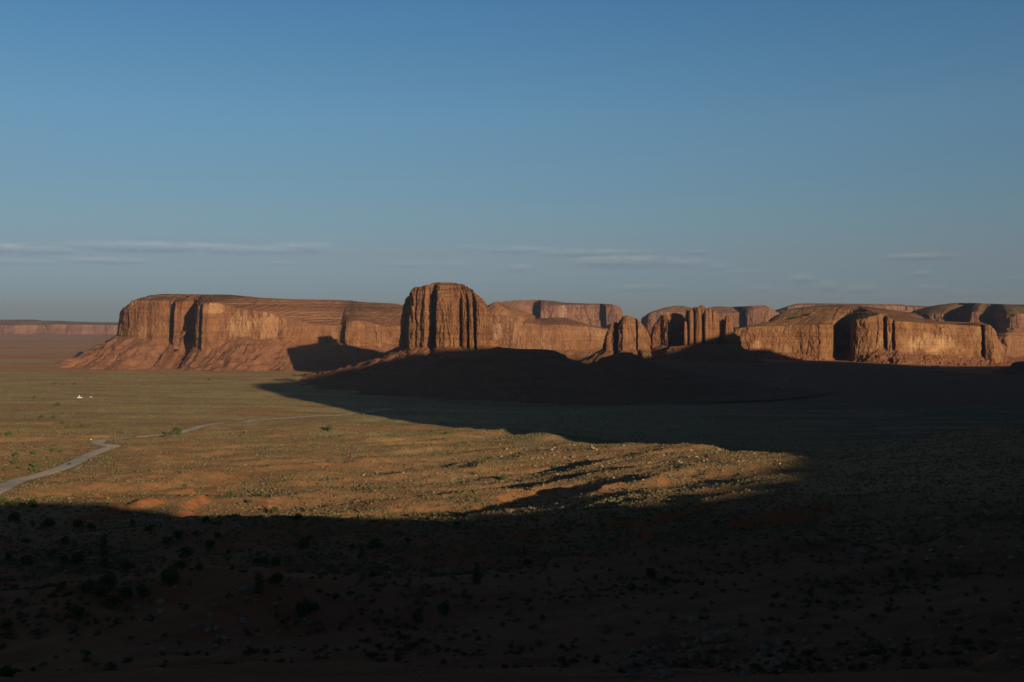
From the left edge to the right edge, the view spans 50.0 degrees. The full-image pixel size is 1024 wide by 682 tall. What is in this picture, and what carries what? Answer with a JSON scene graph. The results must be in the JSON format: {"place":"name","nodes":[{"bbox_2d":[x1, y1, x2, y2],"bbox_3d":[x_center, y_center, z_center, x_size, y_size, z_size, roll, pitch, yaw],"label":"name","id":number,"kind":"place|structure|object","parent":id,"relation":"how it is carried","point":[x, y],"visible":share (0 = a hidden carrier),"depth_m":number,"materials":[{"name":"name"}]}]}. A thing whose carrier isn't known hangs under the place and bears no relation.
{"place":"outdoors","nodes":[
{"label":"outdoors","id":0,"kind":"place"},
{"bbox_2d":[0,409,389,494],"bbox_3d":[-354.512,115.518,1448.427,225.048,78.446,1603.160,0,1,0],"label":"road","id":1,"kind":"structure","parent":0,"point":[8,485],"depth_m":926.30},
{"bbox_2d":[0,335,1023,681],"bbox_3d":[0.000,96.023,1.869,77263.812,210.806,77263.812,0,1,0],"label":"ground","id":2,"kind":"structure","parent":0,"point":[34,357],"depth_m":369.79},
{"bbox_2d":[0,496,7,503],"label":"juniper","id":3,"kind":"object","parent":2,"relation":"on","point":[2,500],"visible":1,"depth_m":538.32,"materials":[{"name":"green plant"}]},
{"bbox_2d":[0,664,16,677],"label":"juniper","id":4,"kind":"object","parent":2,"relation":"on","point":[6,670],"visible":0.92,"depth_m":69.55,"materials":[{"name":"green plant"}]},
{"bbox_2d":[4,553,12,559],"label":"juniper","id":5,"kind":"object","parent":2,"relation":"on","point":[8,556],"visible":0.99,"depth_m":330.34,"materials":[{"name":"green plant"}]},
{"bbox_2d":[6,511,20,522],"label":"juniper","id":6,"kind":"object","parent":2,"relation":"on","point":[15,516],"visible":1,"depth_m":467.43,"materials":[{"name":"green plant"}]},
{"bbox_2d":[13,598,22,604],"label":"juniper","id":7,"kind":"object","parent":2,"relation":"on","point":[17,601],"visible":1,"depth_m":216.37,"materials":[{"name":"green plant"}]},
{"bbox_2d":[14,497,21,504],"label":"juniper","id":8,"kind":"object","parent":2,"relation":"on","point":[18,501],"visible":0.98,"depth_m":538.11,"materials":[{"name":"green plant"}]},
{"bbox_2d":[18,554,33,565],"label":"juniper","id":9,"kind":"object","parent":2,"relation":"on","point":[24,558],"visible":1,"depth_m":315.77,"materials":[{"name":"green plant"}]},
{"bbox_2d":[27,499,38,506],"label":"juniper","id":10,"kind":"object","parent":2,"relation":"on","point":[33,502],"visible":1,"depth_m":504.02,"materials":[{"name":"green plant"}]},
{"bbox_2d":[31,461,39,467],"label":"juniper","id":11,"kind":"object","parent":2,"relation":"on","point":[34,464],"visible":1,"depth_m":819.52,"materials":[{"name":"green plant"}]},
{"bbox_2d":[41,517,55,527],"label":"juniper","id":12,"kind":"object","parent":2,"relation":"on","point":[49,522],"visible":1,"depth_m":404.66,"materials":[{"name":"green plant"}]},
{"bbox_2d":[0,320,117,334],"bbox_3d":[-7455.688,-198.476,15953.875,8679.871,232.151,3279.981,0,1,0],"label":"escarpment","id":13,"kind":"structure","parent":2,"relation":"on","point":[25,327],"depth_m":14496.09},
{"bbox_2d":[59,556,67,561],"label":"juniper","id":14,"kind":"object","parent":2,"relation":"on","point":[64,558],"visible":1,"depth_m":319.68,"materials":[{"name":"green plant"}]},
{"bbox_2d":[59,535,70,544],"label":"juniper","id":15,"kind":"object","parent":2,"relation":"on","point":[65,539],"visible":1,"depth_m":373.37,"materials":[{"name":"green plant"}]},
{"bbox_2d":[68,606,85,618],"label":"juniper","id":16,"kind":"object","parent":2,"relation":"on","point":[78,611],"visible":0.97,"depth_m":200.51,"materials":[{"name":"green plant"}]},
{"bbox_2d":[68,552,86,563],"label":"juniper","id":17,"kind":"object","parent":2,"relation":"on","point":[77,556],"visible":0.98,"depth_m":315.15,"materials":[{"name":"green plant"}]},
{"bbox_2d":[72,518,84,527],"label":"juniper","id":18,"kind":"object","parent":2,"relation":"on","point":[78,522],"visible":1,"depth_m":409.05,"materials":[{"name":"green plant"}]},
{"bbox_2d":[78,579,99,593],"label":"juniper","id":19,"kind":"object","parent":2,"relation":"on","point":[88,586],"visible":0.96,"depth_m":217.39,"materials":[{"name":"green plant"}]},
{"bbox_2d":[93,584,110,597],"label":"juniper","id":20,"kind":"object","parent":2,"relation":"on","point":[99,589],"visible":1,"depth_m":213.91,"materials":[{"name":"green plant"}]},
{"bbox_2d":[99,533,109,556],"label":"juniper","id":21,"kind":"object","parent":2,"relation":"on","point":[103,551],"visible":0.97,"depth_m":334.87,"materials":[{"name":"green plant"}]},
{"bbox_2d":[98,573,117,589],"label":"juniper","id":22,"kind":"object","parent":2,"relation":"on","point":[108,580],"visible":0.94,"depth_m":220.76,"materials":[{"name":"green plant"}]},
{"bbox_2d":[104,661,116,669],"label":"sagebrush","id":23,"kind":"object","parent":2,"relation":"on","point":[111,665],"visible":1,"depth_m":114.02,"materials":[{"name":"green plant"}]},
{"bbox_2d":[104,594,119,606],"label":"juniper","id":24,"kind":"object","parent":2,"relation":"on","point":[111,600],"visible":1,"depth_m":208.73,"materials":[{"name":"green plant"}]},
{"bbox_2d":[117,586,132,598],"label":"juniper","id":25,"kind":"object","parent":2,"relation":"on","point":[126,592],"visible":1,"depth_m":213.00,"materials":[{"name":"green plant"}]},
{"bbox_2d":[120,560,133,571],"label":"juniper","id":26,"kind":"object","parent":2,"relation":"on","point":[126,565],"visible":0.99,"depth_m":305.52,"materials":[{"name":"green plant"}]},
{"bbox_2d":[121,658,132,662],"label":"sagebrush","id":27,"kind":"object","parent":2,"relation":"on","point":[127,659],"visible":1,"depth_m":166.54,"materials":[{"name":"green plant"}]},
{"bbox_2d":[136,583,151,597],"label":"juniper","id":28,"kind":"object","parent":2,"relation":"on","point":[143,590],"visible":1,"depth_m":213.74,"materials":[{"name":"green plant"}]},
{"bbox_2d":[144,525,153,531],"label":"juniper","id":29,"kind":"object","parent":2,"relation":"on","point":[148,527],"visible":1,"depth_m":387.51,"materials":[{"name":"green plant"}]},
{"bbox_2d":[156,598,165,603],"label":"boulder","id":30,"kind":"object","parent":2,"relation":"on","point":[161,601],"visible":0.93,"depth_m":209.60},
{"bbox_2d":[156,647,165,652],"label":"boulder","id":31,"kind":"object","parent":2,"relation":"on","point":[161,649],"visible":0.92,"depth_m":178.55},
{"bbox_2d":[162,535,172,543],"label":"juniper","id":32,"kind":"object","parent":2,"relation":"on","point":[167,539],"visible":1,"depth_m":371.25,"materials":[{"name":"green plant"}]},
{"bbox_2d":[159,565,179,584],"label":"juniper","id":33,"kind":"object","parent":2,"relation":"on","point":[170,574],"visible":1,"depth_m":220.85,"materials":[{"name":"green plant"}]},
{"bbox_2d":[171,426,181,434],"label":"juniper","id":34,"kind":"object","parent":2,"relation":"on","point":[176,430],"visible":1,"depth_m":1344.17,"materials":[{"name":"green plant"}]},
{"bbox_2d":[173,530,184,538],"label":"juniper","id":35,"kind":"object","parent":2,"relation":"on","point":[177,534],"visible":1,"depth_m":375.75,"materials":[{"name":"green plant"}]},
{"bbox_2d":[173,560,188,568],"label":"juniper","id":36,"kind":"object","parent":2,"relation":"on","point":[182,563],"visible":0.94,"depth_m":234.00,"materials":[{"name":"green plant"}]},
{"bbox_2d":[180,547,192,556],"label":"juniper","id":37,"kind":"object","parent":2,"relation":"on","point":[186,551],"visible":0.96,"depth_m":342.92,"materials":[{"name":"green plant"}]},
{"bbox_2d":[195,564,202,570],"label":"juniper","id":38,"kind":"object","parent":2,"relation":"on","point":[199,567],"visible":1,"depth_m":228.11,"materials":[{"name":"green plant"}]},
{"bbox_2d":[201,515,208,522],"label":"juniper","id":39,"kind":"object","parent":2,"relation":"on","point":[205,518],"visible":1,"depth_m":394.83,"materials":[{"name":"green plant"}]},
{"bbox_2d":[204,627,212,631],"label":"boulder","id":40,"kind":"object","parent":2,"relation":"on","point":[208,629],"visible":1,"depth_m":191.44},
{"bbox_2d":[204,539,214,549],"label":"juniper","id":41,"kind":"object","parent":2,"relation":"on","point":[209,545],"visible":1,"depth_m":357.31,"materials":[{"name":"green plant"}]},
{"bbox_2d":[220,635,229,639],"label":"boulder","id":42,"kind":"object","parent":2,"relation":"on","point":[224,637],"visible":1,"depth_m":186.88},
{"bbox_2d":[55,294,402,371],"bbox_3d":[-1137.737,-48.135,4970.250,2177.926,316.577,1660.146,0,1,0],"label":"mesa","id":43,"kind":"structure","parent":2,"relation":"on","point":[204,332],"depth_m":4471.22,"materials":[{"name":"stone"}]},
{"bbox_2d":[225,490,234,497],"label":"juniper","id":44,"kind":"object","parent":2,"relation":"on","point":[229,493],"visible":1,"depth_m":578.52,"materials":[{"name":"green plant"}]},
{"bbox_2d":[238,585,247,590],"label":"boulder","id":45,"kind":"object","parent":2,"relation":"on","point":[243,587],"visible":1,"depth_m":213.57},
{"bbox_2d":[242,640,251,644],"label":"boulder","id":46,"kind":"object","parent":2,"relation":"on","point":[248,642],"visible":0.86,"depth_m":183.44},
{"bbox_2d":[253,570,264,593],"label":"juniper","id":47,"kind":"object","parent":2,"relation":"on","point":[258,589],"visible":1,"depth_m":213.32,"materials":[{"name":"green plant"}]},
{"bbox_2d":[262,557,268,563],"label":"juniper","id":48,"kind":"object","parent":2,"relation":"on","point":[264,559],"visible":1,"depth_m":333.49,"materials":[{"name":"green plant"}]},
{"bbox_2d":[271,506,279,513],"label":"juniper","id":49,"kind":"object","parent":2,"relation":"on","point":[275,509],"visible":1,"depth_m":534.54,"materials":[{"name":"green plant"}]},
{"bbox_2d":[268,571,283,584],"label":"juniper","id":50,"kind":"object","parent":2,"relation":"on","point":[277,578],"visible":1,"depth_m":220.71,"materials":[{"name":"green plant"}]},
{"bbox_2d":[271,556,280,566],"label":"juniper","id":51,"kind":"object","parent":2,"relation":"on","point":[276,560],"visible":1,"depth_m":326.28,"materials":[{"name":"green plant"}]},
{"bbox_2d":[293,513,302,520],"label":"juniper","id":52,"kind":"object","parent":2,"relation":"on","point":[297,516],"visible":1,"depth_m":397.19,"materials":[{"name":"green plant"}]},
{"bbox_2d":[296,538,309,549],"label":"juniper","id":53,"kind":"object","parent":2,"relation":"on","point":[303,543],"visible":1,"depth_m":350.51,"materials":[{"name":"green plant"}]},
{"bbox_2d":[293,597,315,617],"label":"juniper","id":54,"kind":"object","parent":2,"relation":"on","point":[304,607],"visible":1,"depth_m":203.31,"materials":[{"name":"green plant"}]},
{"bbox_2d":[312,602,319,610],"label":"juniper","id":55,"kind":"object","parent":2,"relation":"on","point":[317,606],"visible":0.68,"depth_m":208.57,"materials":[{"name":"green plant"}]},
{"bbox_2d":[368,536,382,548],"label":"juniper","id":56,"kind":"object","parent":2,"relation":"on","point":[376,543],"visible":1,"depth_m":351.15,"materials":[{"name":"green plant"}]},
{"bbox_2d":[273,282,492,385],"bbox_3d":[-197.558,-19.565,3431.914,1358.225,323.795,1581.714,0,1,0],"label":"butte","id":57,"kind":"object","parent":2,"relation":"on","point":[437,318],"visible":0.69,"depth_m":3298.63,"materials":[{"name":"stone"}]},
{"bbox_2d":[412,612,422,622],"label":"juniper","id":58,"kind":"object","parent":2,"relation":"on","point":[417,616],"visible":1,"depth_m":201.43,"materials":[{"name":"green plant"}]},
{"bbox_2d":[437,602,450,615],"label":"juniper","id":59,"kind":"object","parent":2,"relation":"on","point":[443,607],"visible":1,"depth_m":206.56,"materials":[{"name":"green plant"}]},
{"bbox_2d":[312,347,587,405],"bbox_3d":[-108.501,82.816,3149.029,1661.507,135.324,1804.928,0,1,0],"label":"rubble slope","id":60,"kind":"structure","parent":2,"relation":"on","point":[509,374],"depth_m":2947.96,"materials":[{"name":"stone"}]},
{"bbox_2d":[472,562,481,583],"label":"juniper","id":61,"kind":"object","parent":2,"relation":"on","point":[477,579],"visible":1,"depth_m":248.79,"materials":[{"name":"green plant"}]},
{"bbox_2d":[160,443,802,509],"bbox_3d":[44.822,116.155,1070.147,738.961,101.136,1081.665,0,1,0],"label":"stones","id":62,"kind":"object","parent":2,"relation":"on","point":[522,460],"visible":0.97,"depth_m":905.36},
{"bbox_2d":[487,338,498,348],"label":"rock ledge","id":63,"kind":"object","parent":2,"relation":"on","point":[492,343],"visible":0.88,"depth_m":3299.77,"materials":[{"name":"stone"}]},
{"bbox_2d":[0,424,1023,582],"bbox_3d":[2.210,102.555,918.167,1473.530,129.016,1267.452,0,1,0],"label":"sagebrush cover","id":64,"kind":"object","parent":2,"relation":"on","point":[609,540],"visible":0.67,"depth_m":546.35,"materials":[{"name":"green plant"}]},
{"bbox_2d":[0,535,1023,673],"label":"sagebrush cover","id":65,"kind":"object","parent":2,"relation":"on","point":[528,599],"visible":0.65,"depth_m":209.75,"materials":[{"name":"green plant"}]},
{"bbox_2d":[0,360,1023,451],"bbox_3d":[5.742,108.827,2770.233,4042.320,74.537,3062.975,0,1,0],"label":"sagebrush cover","id":66,"kind":"object","parent":2,"relation":"on","point":[499,407],"visible":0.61,"depth_m":2200.04,"materials":[{"name":"green plant"}]},
{"bbox_2d":[522,558,532,564],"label":"juniper","id":67,"kind":"object","parent":2,"relation":"on","point":[527,561],"visible":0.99,"depth_m":332.00,"materials":[{"name":"green plant"}]},
{"bbox_2d":[488,301,607,357],"bbox_3d":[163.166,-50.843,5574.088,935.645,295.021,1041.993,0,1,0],"label":"mesa","id":68,"kind":"structure","parent":2,"relation":"on","point":[513,327],"depth_m":5355.00,"materials":[{"name":"stone"}]},
{"bbox_2d":[487,300,622,327],"bbox_3d":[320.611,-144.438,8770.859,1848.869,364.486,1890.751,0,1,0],"label":"mesa","id":69,"kind":"structure","parent":2,"relation":"on","point":[603,315],"depth_m":8231.48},
{"bbox_2d":[577,315,653,364],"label":"butte","id":70,"kind":"structure","parent":2,"relation":"on","point":[628,333],"depth_m":3999.66,"materials":[{"name":"stone"}]},
{"bbox_2d":[627,651,636,657],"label":"boulder","id":71,"kind":"object","parent":2,"relation":"on","point":[631,654],"visible":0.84,"depth_m":155.89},
{"bbox_2d":[628,582,636,591],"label":"juniper","id":72,"kind":"object","parent":2,"relation":"on","point":[631,586],"visible":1,"depth_m":220.83,"materials":[{"name":"green plant"}]},
{"bbox_2d":[641,645,649,653],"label":"boulder","id":73,"kind":"object","parent":2,"relation":"on","point":[644,648],"visible":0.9,"depth_m":158.93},
{"bbox_2d":[645,567,656,577],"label":"juniper","id":74,"kind":"object","parent":2,"relation":"on","point":[650,571],"visible":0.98,"depth_m":252.20,"materials":[{"name":"green plant"}]},
{"bbox_2d":[650,645,658,651],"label":"boulder","id":75,"kind":"object","parent":2,"relation":"on","point":[654,648],"visible":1,"depth_m":161.01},
{"bbox_2d":[658,643,665,649],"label":"boulder","id":76,"kind":"object","parent":2,"relation":"on","point":[662,646],"visible":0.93,"depth_m":162.30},
{"bbox_2d":[659,667,671,675],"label":"boulder","id":77,"kind":"object","parent":2,"relation":"on","point":[667,669],"visible":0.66,"depth_m":84.06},
{"bbox_2d":[661,576,670,582],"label":"juniper","id":78,"kind":"object","parent":2,"relation":"on","point":[665,578],"visible":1,"depth_m":235.91,"materials":[{"name":"green plant"}]},
{"bbox_2d":[650,313,685,357],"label":"butte","id":79,"kind":"structure","parent":2,"relation":"on","point":[667,331],"depth_m":4054.64,"materials":[{"name":"stone"}]},
{"bbox_2d":[513,352,834,403],"bbox_3d":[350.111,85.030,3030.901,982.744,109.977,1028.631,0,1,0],"label":"knoll","id":80,"kind":"structure","parent":2,"relation":"on","point":[624,378],"depth_m":2801.69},
{"bbox_2d":[681,642,692,647],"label":"boulder","id":81,"kind":"object","parent":2,"relation":"on","point":[685,645],"visible":0.99,"depth_m":162.58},
{"bbox_2d":[689,617,698,623],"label":"boulder","id":82,"kind":"object","parent":2,"relation":"on","point":[692,620],"visible":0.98,"depth_m":179.66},
{"bbox_2d":[702,636,711,642],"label":"boulder","id":83,"kind":"object","parent":2,"relation":"on","point":[706,639],"visible":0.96,"depth_m":162.10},
{"bbox_2d":[641,305,779,334],"bbox_3d":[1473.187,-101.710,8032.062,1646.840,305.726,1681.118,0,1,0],"label":"mesa","id":84,"kind":"structure","parent":2,"relation":"on","point":[743,316],"depth_m":7506.74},
{"bbox_2d":[654,344,767,362],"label":"rubble slope","id":85,"kind":"structure","parent":2,"relation":"on","point":[720,353],"depth_m":3855.30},
{"bbox_2d":[683,305,719,344],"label":"pinnacle cluster","id":86,"kind":"object","parent":85,"relation":"on","point":[701,324],"visible":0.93,"depth_m":3947.62,"materials":[{"name":"stone"}]},
{"bbox_2d":[720,316,740,345],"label":"pinnacle","id":87,"kind":"object","parent":85,"relation":"on","point":[728,335],"visible":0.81,"depth_m":3970.27,"materials":[{"name":"stone"}]},
{"bbox_2d":[707,663,718,668],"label":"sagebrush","id":88,"kind":"object","parent":2,"relation":"on","point":[710,666],"visible":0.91,"depth_m":147.00,"materials":[{"name":"green plant"}]},
{"bbox_2d":[715,631,723,637],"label":"boulder","id":89,"kind":"object","parent":2,"relation":"on","point":[718,634],"visible":0.79,"depth_m":163.91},
{"bbox_2d":[715,644,725,650],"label":"boulder","id":90,"kind":"object","parent":2,"relation":"on","point":[720,647],"visible":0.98,"depth_m":156.44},
{"bbox_2d":[749,663,759,668],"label":"sagebrush","id":91,"kind":"object","parent":2,"relation":"on","point":[755,665],"visible":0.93,"depth_m":133.14,"materials":[{"name":"green plant"}]},
{"bbox_2d":[507,424,1019,558],"bbox_3d":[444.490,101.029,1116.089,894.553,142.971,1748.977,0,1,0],"label":"stones","id":92,"kind":"object","parent":2,"relation":"on","point":[806,481],"visible":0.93,"depth_m":526.12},
{"bbox_2d":[759,644,769,651],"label":"boulder","id":93,"kind":"object","parent":2,"relation":"on","point":[763,647],"visible":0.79,"depth_m":151.88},
{"bbox_2d":[770,661,779,665],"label":"boulder","id":94,"kind":"object","parent":2,"relation":"on","point":[773,663],"visible":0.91,"depth_m":133.93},
{"bbox_2d":[781,665,794,669],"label":"sagebrush","id":95,"kind":"object","parent":2,"relation":"on","point":[788,668],"visible":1,"depth_m":130.02,"materials":[{"name":"green plant"}]},
{"bbox_2d":[787,663,800,669],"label":"sagebrush","id":96,"kind":"object","parent":2,"relation":"on","point":[796,666],"visible":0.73,"depth_m":131.79,"materials":[{"name":"green plant"}]},
{"bbox_2d":[775,303,928,312],"bbox_3d":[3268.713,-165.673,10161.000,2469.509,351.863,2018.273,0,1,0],"label":"mesa","id":97,"kind":"structure","parent":2,"relation":"on","point":[903,308],"depth_m":9561.71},
{"bbox_2d":[733,305,1015,365],"bbox_3d":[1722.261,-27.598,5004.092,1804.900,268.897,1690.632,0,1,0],"label":"mesa","id":98,"kind":"structure","parent":2,"relation":"on","point":[855,333],"depth_m":4437.91,"materials":[{"name":"stone"}]},
{"bbox_2d":[870,649,881,654],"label":"sagebrush","id":99,"kind":"object","parent":2,"relation":"on","point":[877,651],"visible":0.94,"depth_m":142.00,"materials":[{"name":"green plant"}]},
{"bbox_2d":[901,649,910,655],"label":"sagebrush","id":100,"kind":"object","parent":2,"relation":"on","point":[904,651],"visible":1,"depth_m":136.40,"materials":[{"name":"green plant"}]},
{"bbox_2d":[918,662,928,668],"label":"sagebrush","id":101,"kind":"object","parent":2,"relation":"on","point":[923,666],"visible":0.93,"depth_m":123.94,"materials":[{"name":"green plant"}]},
{"bbox_2d":[955,658,965,664],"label":"sagebrush","id":102,"kind":"object","parent":2,"relation":"on","point":[957,660],"visible":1,"depth_m":123.34,"materials":[{"name":"green plant"}]},
{"bbox_2d":[958,638,968,643],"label":"sagebrush","id":103,"kind":"object","parent":2,"relation":"on","point":[962,641],"visible":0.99,"depth_m":134.97,"materials":[{"name":"green plant"}]},
{"bbox_2d":[911,303,1023,332],"bbox_3d":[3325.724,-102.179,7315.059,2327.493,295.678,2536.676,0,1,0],"label":"mesa","id":104,"kind":"structure","parent":2,"relation":"on","point":[995,316],"depth_m":6592.55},
{"bbox_2d":[962,644,975,650],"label":"sagebrush","id":105,"kind":"object","parent":2,"relation":"on","point":[966,647],"visible":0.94,"depth_m":130.55,"materials":[{"name":"green plant"}]},
{"bbox_2d":[983,638,997,644],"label":"sagebrush","id":106,"kind":"object","parent":2,"relation":"on","point":[990,641],"visible":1,"depth_m":133.30,"materials":[{"name":"green plant"}]},
{"bbox_2d":[996,332,1023,357],"bbox_3d":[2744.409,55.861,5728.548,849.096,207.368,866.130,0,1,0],"label":"mesa","id":107,"kind":"structure","parent":2,"relation":"on","point":[1013,342],"depth_m":5494.29,"materials":[{"name":"stone"}]},
{"bbox_2d":[1007,313,1020,327],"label":"rock dome","id":108,"kind":"object","parent":2,"relation":"on","point":[1013,321],"visible":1,"depth_m":5924.31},
{"bbox_2d":[0,0,1023,321],"label":"sky","id":109,"kind":"structure","parent":0,"point":[639,157],"materials":[{"name":"blue"}]},
{"bbox_2d":[395,372,806,408],"bbox_3d":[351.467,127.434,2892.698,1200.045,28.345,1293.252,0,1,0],"label":"road","id":110,"kind":"structure","parent":0,"point":[786,379],"depth_m":3076.99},
{"bbox_2d":[768,305,923,321],"bbox_3d":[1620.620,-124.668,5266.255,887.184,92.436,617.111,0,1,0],"label":"mesa","id":111,"kind":"structure","parent":0,"point":[794,313],"depth_m":5008.02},
{"bbox_2d":[991,361,1023,374],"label":"knoll","id":112,"kind":"structure","parent":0,"point":[1015,368],"depth_m":3878.05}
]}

